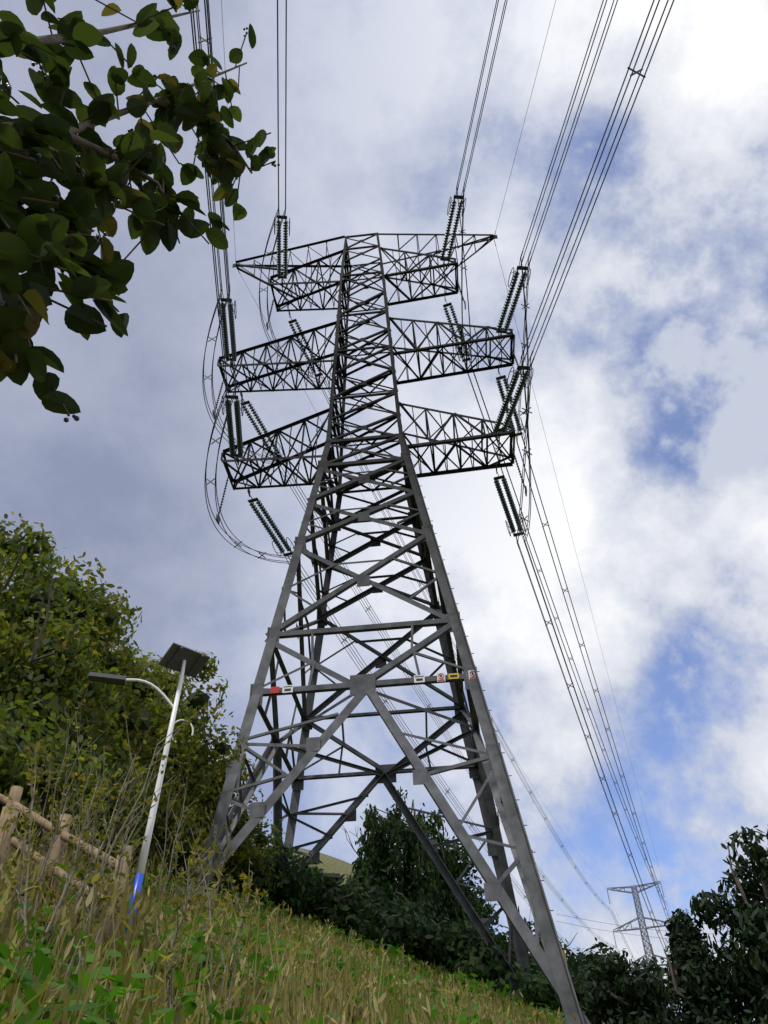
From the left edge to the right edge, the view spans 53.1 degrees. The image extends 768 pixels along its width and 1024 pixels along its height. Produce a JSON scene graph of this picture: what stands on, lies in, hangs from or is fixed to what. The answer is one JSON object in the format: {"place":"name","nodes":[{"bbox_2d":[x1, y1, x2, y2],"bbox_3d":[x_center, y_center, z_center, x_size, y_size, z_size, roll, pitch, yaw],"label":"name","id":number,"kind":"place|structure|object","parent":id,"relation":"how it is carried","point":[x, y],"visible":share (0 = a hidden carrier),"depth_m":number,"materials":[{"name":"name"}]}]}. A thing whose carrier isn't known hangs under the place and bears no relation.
{"place":"outdoors","nodes":[
{"label":"outdoors","id":0,"kind":"place"},
{"bbox_2d":[0,726,84,814],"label":"tree","id":1,"kind":"object","parent":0,"point":[43,797],"visible":0.07,"depth_m":12.91,"materials":[{"name":"green plant"}]},
{"bbox_2d":[1,543,86,655],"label":"tree","id":2,"kind":"object","parent":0,"point":[33,599],"visible":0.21,"depth_m":17.16,"materials":[{"name":"green plant"}]},
{"bbox_2d":[0,660,107,775],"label":"tree","id":3,"kind":"object","parent":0,"point":[37,707],"visible":0.15,"depth_m":15.46,"materials":[{"name":"green plant"}]},
{"bbox_2d":[0,538,115,707],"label":"tree","id":4,"kind":"object","parent":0,"point":[108,620],"visible":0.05,"depth_m":19.00,"materials":[{"name":"green plant"}]},
{"bbox_2d":[41,638,76,744],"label":"tree","id":5,"kind":"object","parent":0,"point":[49,643],"visible":0.08,"depth_m":15.99,"materials":[{"name":"green plant"}]},
{"bbox_2d":[6,601,156,758],"bbox_3d":[-9.087,5.132,20.292,5.838,4.402,5.488,-5,-41,3],"label":"tree","id":6,"kind":"object","parent":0,"point":[135,684],"visible":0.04,"depth_m":20.57,"materials":[{"name":"green plant"}]},
{"bbox_2d":[119,708,151,759],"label":"tree","id":7,"kind":"object","parent":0,"point":[145,725],"visible":0.01,"depth_m":19.31,"materials":[{"name":"green plant"}]},
{"bbox_2d":[0,0,275,416],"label":"tree","id":8,"kind":"object","parent":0,"point":[45,237],"depth_m":2.56,"materials":[{"name":"green plant"}]},
{"bbox_2d":[0,27,279,422],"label":"tree berries","id":9,"kind":"object","parent":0,"point":[8,87],"visible":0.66,"depth_m":2.21,"materials":[{"name":"green plant"}]},
{"bbox_2d":[108,767,192,856],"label":"tree","id":10,"kind":"object","parent":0,"point":[186,835],"visible":0.06,"depth_m":21.40,"materials":[{"name":"green plant"}]},
{"bbox_2d":[132,708,195,798],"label":"tree","id":11,"kind":"object","parent":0,"point":[192,725],"depth_m":24.04,"materials":[{"name":"green plant"}]},
{"bbox_2d":[125,665,229,793],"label":"tree","id":12,"kind":"object","parent":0,"point":[202,699],"visible":0.08,"depth_m":23.66,"materials":[{"name":"green plant"}]},
{"bbox_2d":[185,806,235,930],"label":"sapling","id":13,"kind":"object","parent":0,"point":[201,903],"depth_m":13.92,"materials":[{"name":"green plant"}]},
{"bbox_2d":[213,810,272,889],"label":"crown shade tree","id":14,"kind":"object","parent":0,"point":[259,841],"visible":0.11,"depth_m":30.64,"materials":[{"name":"green plant"}]},
{"bbox_2d":[210,791,295,901],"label":"tree","id":15,"kind":"object","parent":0,"point":[243,867],"depth_m":30.59,"materials":[{"name":"green plant"}]},
{"bbox_2d":[47,845,478,1023],"bbox_3d":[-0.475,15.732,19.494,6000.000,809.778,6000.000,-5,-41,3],"label":"hillside ground","id":16,"kind":"structure","parent":0,"point":[330,864],"depth_m":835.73,"materials":[{"name":"green plant"}]},
{"bbox_2d":[0,526,109,744],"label":"tree","id":17,"kind":"object","parent":16,"relation":"on","point":[28,562],"depth_m":17.30,"materials":[{"name":"green plant"}]},
{"bbox_2d":[0,741,111,967],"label":"sapling","id":18,"kind":"object","parent":16,"relation":"on","point":[7,867],"depth_m":6.20,"materials":[{"name":"plant"}]},
{"bbox_2d":[0,695,117,923],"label":"sapling","id":19,"kind":"object","parent":16,"relation":"on","point":[21,879],"depth_m":7.52,"materials":[{"name":"plant"}]},
{"bbox_2d":[0,573,119,770],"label":"tree","id":20,"kind":"object","parent":16,"relation":"on","point":[81,641],"depth_m":15.74,"materials":[{"name":"green plant"}]},
{"bbox_2d":[0,672,123,849],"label":"tree","id":21,"kind":"object","parent":16,"relation":"on","point":[15,771],"depth_m":12.87,"materials":[{"name":"green plant"}]},
{"bbox_2d":[35,694,88,870],"bbox_3d":[-4.741,3.897,11.028,0.685,3.038,0.748,-5,-41,3],"label":"weed","id":22,"kind":"object","parent":16,"relation":"on","point":[49,785],"depth_m":11.06,"materials":[{"name":"brown plant"}]},
{"bbox_2d":[0,786,132,963],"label":"wooden fence","id":23,"kind":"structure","parent":16,"relation":"on","point":[15,795],"depth_m":9.32,"materials":[{"name":"brown wood"}]},
{"bbox_2d":[0,511,141,761],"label":"tree","id":24,"kind":"object","parent":16,"relation":"on","point":[118,629],"visible":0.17,"depth_m":18.96,"materials":[{"name":"green plant"}]},
{"bbox_2d":[0,632,143,802],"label":"tree","id":25,"kind":"object","parent":16,"relation":"on","point":[31,684],"depth_m":15.31,"materials":[{"name":"green plant"}]},
{"bbox_2d":[47,737,120,900],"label":"sapling","id":26,"kind":"object","parent":16,"relation":"on","point":[83,790],"depth_m":9.82,"materials":[{"name":"plant"}]},
{"bbox_2d":[21,741,156,872],"bbox_3d":[-7.418,6.205,16.293,4.989,2.730,5.116,-5,-41,3],"label":"tree","id":27,"kind":"object","parent":16,"relation":"on","point":[109,813],"depth_m":16.46,"materials":[{"name":"green plant"}]},
{"bbox_2d":[0,565,183,767],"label":"tree","id":28,"kind":"object","parent":16,"relation":"on","point":[128,659],"depth_m":20.26,"materials":[{"name":"green plant"}]},
{"bbox_2d":[81,687,109,727],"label":"tree","id":29,"kind":"object","parent":16,"relation":"on","point":[84,717],"visible":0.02,"depth_m":17.43,"materials":[{"name":"green plant"}]},
{"bbox_2d":[84,775,118,848],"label":"tree","id":30,"kind":"object","parent":16,"relation":"on","point":[114,794],"visible":0.02,"depth_m":16.45,"materials":[{"name":"green plant"}]},
{"bbox_2d":[38,725,166,954],"bbox_3d":[-2.738,3.266,7.388,0.817,2.453,0.848,-5,-41,3],"label":"sapling","id":31,"kind":"object","parent":16,"relation":"on","point":[77,896],"depth_m":7.28,"materials":[{"name":"plant"}]},
{"bbox_2d":[72,753,171,951],"bbox_3d":[-2.913,3.584,8.170,1.019,2.434,0.631,16,-44,-20],"label":"sapling","id":32,"kind":"object","parent":16,"relation":"on","point":[121,859],"depth_m":8.13,"materials":[{"name":"green plant"}]},
{"bbox_2d":[64,698,214,991],"bbox_3d":[-2.032,2.631,6.213,0.937,2.631,0.671,-5,-41,3],"label":"sapling","id":33,"kind":"object","parent":16,"relation":"on","point":[90,909],"depth_m":6.27,"materials":[{"name":"plant"}]},
{"bbox_2d":[94,661,186,830],"bbox_3d":[-7.599,6.461,20.375,5.425,5.869,5.820,-5,-41,3],"label":"tree","id":34,"kind":"object","parent":16,"relation":"on","point":[146,756],"depth_m":19.27,"materials":[{"name":"green plant"}]},
{"bbox_2d":[97,642,198,746],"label":"tree","id":35,"kind":"object","parent":16,"relation":"on","point":[181,710],"depth_m":22.40,"materials":[{"name":"green plant"}]},
{"bbox_2d":[89,642,209,933],"bbox_3d":[-3.692,3.867,11.205,1.804,4.300,0.627,15,-44,-19],"label":"solar street lamp","id":36,"kind":"object","parent":16,"relation":"on","point":[183,660],"visible":0.78,"depth_m":12.12,"materials":[{"name":"white metal"}]},
{"bbox_2d":[115,742,186,837],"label":"tree","id":37,"kind":"object","parent":16,"relation":"on","point":[148,795],"depth_m":19.65,"materials":[{"name":"green plant"}]},
{"bbox_2d":[105,744,211,874],"bbox_3d":[-7.319,8.424,21.166,4.770,3.633,4.988,-5,-41,3],"label":"tree","id":38,"kind":"object","parent":16,"relation":"on","point":[159,832],"depth_m":21.14,"materials":[{"name":"green plant"}]},
{"bbox_2d":[153,753,203,906],"bbox_3d":[-3.453,5.324,12.475,0.738,2.926,0.856,-5,-41,3],"label":"weed","id":39,"kind":"object","parent":16,"relation":"on","point":[170,867],"depth_m":12.54,"materials":[{"name":"plant"}]},
{"bbox_2d":[110,649,248,813],"bbox_3d":[-7.290,7.540,23.117,6.031,7.358,6.456,-5,-41,3],"label":"tree","id":40,"kind":"object","parent":16,"relation":"on","point":[210,754],"depth_m":23.36,"materials":[{"name":"green plant"}]},
{"bbox_2d":[141,669,218,816],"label":"tree","id":41,"kind":"object","parent":16,"relation":"on","point":[193,783],"depth_m":23.76,"materials":[{"name":"green plant"}]},
{"bbox_2d":[144,839,219,1018],"bbox_3d":[-1.494,3.187,5.602,0.434,1.632,0.460,-35,-50,32],"label":"weed","id":42,"kind":"object","parent":16,"relation":"on","point":[196,874],"depth_m":5.66,"materials":[{"name":"green plant"}]},
{"bbox_2d":[164,784,210,919],"bbox_3d":[-3.519,6.192,13.393,0.625,2.538,1.144,-17,-43,16],"label":"weed","id":43,"kind":"object","parent":16,"relation":"on","point":[207,836],"depth_m":13.44,"materials":[{"name":"green plant"}]},
{"bbox_2d":[147,811,236,877],"bbox_3d":[-8.034,12.511,28.824,4.475,3.434,5.278,-5,-41,3],"label":"bush","id":44,"kind":"object","parent":16,"relation":"on","point":[181,857],"depth_m":28.05,"materials":[{"name":"green plant"}]},
{"bbox_2d":[148,759,261,872],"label":"tree","id":45,"kind":"object","parent":16,"relation":"on","point":[207,820],"depth_m":27.97,"materials":[{"name":"green plant"}]},
{"bbox_2d":[152,752,259,879],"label":"tree","id":46,"kind":"object","parent":16,"relation":"on","point":[247,846],"depth_m":28.93,"materials":[{"name":"green plant"}]},
{"bbox_2d":[172,772,245,868],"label":"tree","id":47,"kind":"object","parent":16,"relation":"on","point":[207,807],"visible":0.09,"depth_m":29.29,"materials":[{"name":"green plant"}]},
{"bbox_2d":[191,830,267,1023],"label":"weed","id":48,"kind":"object","parent":16,"relation":"on","point":[246,880],"depth_m":6.60,"materials":[{"name":"green plant"}]},
{"bbox_2d":[0,825,566,1023],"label":"weed leaves","id":49,"kind":"object","parent":16,"relation":"on","point":[40,959],"visible":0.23,"depth_m":7.71,"materials":[{"name":"green plant"}]},
{"bbox_2d":[264,872,339,924],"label":"brick house","id":50,"kind":"structure","parent":16,"relation":"on","point":[336,876],"depth_m":34.59,"materials":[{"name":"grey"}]},
{"bbox_2d":[0,800,607,1023],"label":"grass","id":51,"kind":"structure","parent":16,"relation":"on","point":[299,1007],"depth_m":8.00,"materials":[{"name":"green plant"}]},
{"bbox_2d":[341,825,364,855],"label":"bare tree","id":52,"kind":"object","parent":16,"relation":"on","point":[344,829],"visible":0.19,"depth_m":43.62,"materials":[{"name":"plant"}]},
{"bbox_2d":[331,869,401,908],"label":"tree","id":53,"kind":"object","parent":16,"relation":"on","point":[357,885],"visible":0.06,"depth_m":36.72,"materials":[{"name":"green plant"}]},
{"bbox_2d":[194,233,590,1023],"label":"strain tower","id":54,"kind":"structure","parent":16,"relation":"on","point":[488,771],"depth_m":35.11,"materials":[{"name":"metal"}]},
{"bbox_2d":[220,200,528,552],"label":"insulator discs","id":55,"kind":"object","parent":54,"relation":"attached to","point":[506,400],"visible":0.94,"depth_m":44.52,"materials":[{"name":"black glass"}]},
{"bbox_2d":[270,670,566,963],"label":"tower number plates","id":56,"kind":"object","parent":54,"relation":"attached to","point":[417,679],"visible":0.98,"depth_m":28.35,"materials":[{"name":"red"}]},
{"bbox_2d":[198,36,666,949],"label":"line hardware","id":57,"kind":"object","parent":54,"relation":"attached to","point":[446,304],"visible":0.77,"depth_m":45.71,"materials":[{"name":"grey metal"}]},
{"bbox_2d":[431,915,494,934],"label":"tree","id":58,"kind":"object","parent":16,"relation":"on","point":[466,923],"visible":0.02,"depth_m":37.93,"materials":[{"name":"green plant"}]},
{"bbox_2d":[394,915,533,970],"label":"tree","id":59,"kind":"object","parent":16,"relation":"on","point":[453,933],"depth_m":31.16,"materials":[{"name":"green plant"}]},
{"bbox_2d":[465,878,495,915],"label":"tree","id":60,"kind":"object","parent":16,"relation":"on","point":[479,906],"visible":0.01,"depth_m":45.67,"materials":[{"name":"green plant"}]},
{"bbox_2d":[460,959,504,979],"bbox_3d":[3.666,19.017,31.390,3.569,1.432,3.698,22,-46,-26],"label":"bush","id":61,"kind":"object","parent":16,"relation":"on","point":[483,964],"visible":0.04,"depth_m":30.24,"materials":[{"name":"green plant"}]},
{"bbox_2d":[431,929,538,991],"bbox_3d":[3.979,19.080,31.476,5.060,2.804,6.270,-5,-41,3],"label":"bush","id":62,"kind":"object","parent":16,"relation":"on","point":[470,966],"depth_m":30.01,"materials":[{"name":"green plant"}]},
{"bbox_2d":[496,939,585,975],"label":"tree","id":63,"kind":"object","parent":16,"relation":"on","point":[569,956],"depth_m":34.18,"materials":[{"name":"green plant"}]},
{"bbox_2d":[477,952,622,1023],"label":"bush","id":64,"kind":"object","parent":16,"relation":"on","point":[540,980],"depth_m":27.92,"materials":[{"name":"green plant"}]},
{"bbox_2d":[513,980,589,1011],"bbox_3d":[5.979,18.556,29.231,4.631,1.504,4.774,-5,-41,3],"label":"bush","id":65,"kind":"object","parent":16,"relation":"on","point":[577,992],"visible":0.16,"depth_m":27.72,"materials":[{"name":"green plant"}]},
{"bbox_2d":[544,937,628,994],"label":"tree","id":66,"kind":"object","parent":16,"relation":"on","point":[590,957],"visible":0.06,"depth_m":36.86,"materials":[{"name":"green plant"}]},
{"bbox_2d":[578,944,683,1023],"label":"bush","id":67,"kind":"object","parent":16,"relation":"on","point":[654,1009],"depth_m":17.70,"materials":[{"name":"green plant"}]},
{"bbox_2d":[597,964,675,1023],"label":"bush","id":68,"kind":"object","parent":16,"relation":"on","point":[645,1020],"visible":0.15,"depth_m":17.55,"materials":[{"name":"green plant"}]},
{"bbox_2d":[607,881,667,1006],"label":"tower","id":69,"kind":"structure","parent":16,"relation":"on","point":[643,918],"depth_m":198.88,"materials":[{"name":"grey metal"}]},
{"bbox_2d":[679,972,726,1023],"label":"bush","id":70,"kind":"object","parent":16,"relation":"on","point":[691,1000],"visible":0.07,"depth_m":14.32,"materials":[{"name":"green plant"}]},
{"bbox_2d":[660,908,748,1023],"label":"cypress","id":71,"kind":"object","parent":16,"relation":"on","point":[687,940],"depth_m":14.38,"materials":[{"name":"green plant"}]},
{"bbox_2d":[690,825,767,1023],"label":"tree","id":72,"kind":"object","parent":16,"relation":"on","point":[734,919],"depth_m":14.43,"materials":[{"name":"green plant"}]},
{"bbox_2d":[707,844,766,999],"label":"tree","id":73,"kind":"object","parent":16,"relation":"on","point":[750,968],"visible":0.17,"depth_m":14.16,"materials":[{"name":"green plant"}]},
{"bbox_2d":[213,846,326,910],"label":"tree","id":74,"kind":"object","parent":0,"point":[295,868],"depth_m":31.67,"materials":[{"name":"green plant"}]},
{"bbox_2d":[272,869,307,898],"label":"tree crown","id":75,"kind":"object","parent":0,"point":[304,877],"visible":0.09,"depth_m":31.94},
{"bbox_2d":[265,873,387,941],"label":"tree","id":76,"kind":"object","parent":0,"point":[299,907],"depth_m":32.27,"materials":[{"name":"green plant"}]},
{"bbox_2d":[289,888,364,928],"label":"tree crown","id":77,"kind":"object","parent":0,"point":[359,915],"visible":0.16,"depth_m":32.52},
{"bbox_2d":[347,886,381,912],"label":"tree crown","id":78,"kind":"object","parent":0,"point":[372,890],"visible":0.01,"depth_m":36.83},
{"bbox_2d":[0,0,767,1019],"label":"sky","id":79,"kind":"structure","parent":0,"point":[649,381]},
{"bbox_2d":[342,891,435,938],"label":"tree","id":80,"kind":"object","parent":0,"point":[419,907],"depth_m":34.59,"materials":[{"name":"green plant"}]},
{"bbox_2d":[345,891,449,964],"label":"tree","id":81,"kind":"object","parent":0,"point":[410,930],"depth_m":31.91,"materials":[{"name":"green plant"}]},
{"bbox_2d":[364,914,432,953],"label":"tree crown","id":82,"kind":"object","parent":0,"point":[399,926],"visible":0.23,"depth_m":31.95},
{"bbox_2d":[349,786,474,930],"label":"weeping tree","id":83,"kind":"object","parent":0,"point":[425,866],"depth_m":40.17,"materials":[{"name":"green plant"}]},
{"bbox_2d":[190,0,673,974],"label":"conductors","id":84,"kind":"object","parent":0,"point":[218,288],"visible":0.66,"depth_m":42.21,"materials":[{"name":"grey"}]},
{"bbox_2d":[414,850,483,928],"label":"tall tree crown","id":85,"kind":"object","parent":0,"point":[471,893],"visible":0.09,"depth_m":42.49},
{"bbox_2d":[403,835,498,927],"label":"tall tree","id":86,"kind":"object","parent":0,"point":[463,856],"depth_m":42.28,"materials":[{"name":"green plant"}]},
{"bbox_2d":[410,936,515,964],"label":"tree crown","id":87,"kind":"object","parent":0,"point":[513,956],"visible":0.08,"depth_m":31.80},
{"bbox_2d":[457,920,511,945],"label":"tree","id":88,"kind":"object","parent":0,"point":[459,924],"depth_m":35.74,"materials":[{"name":"green plant"}]},
{"bbox_2d":[480,904,562,946],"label":"tree","id":89,"kind":"object","parent":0,"point":[529,923],"depth_m":43.71,"materials":[{"name":"green plant"}]},
{"bbox_2d":[508,932,578,961],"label":"tree","id":90,"kind":"object","parent":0,"point":[540,943],"depth_m":40.15,"materials":[{"name":"green plant"}]},
{"bbox_2d":[557,914,719,965],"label":"power line","id":91,"kind":"object","parent":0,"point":[623,933],"visible":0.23,"depth_m":136.84,"materials":[{"name":"grey metal"}]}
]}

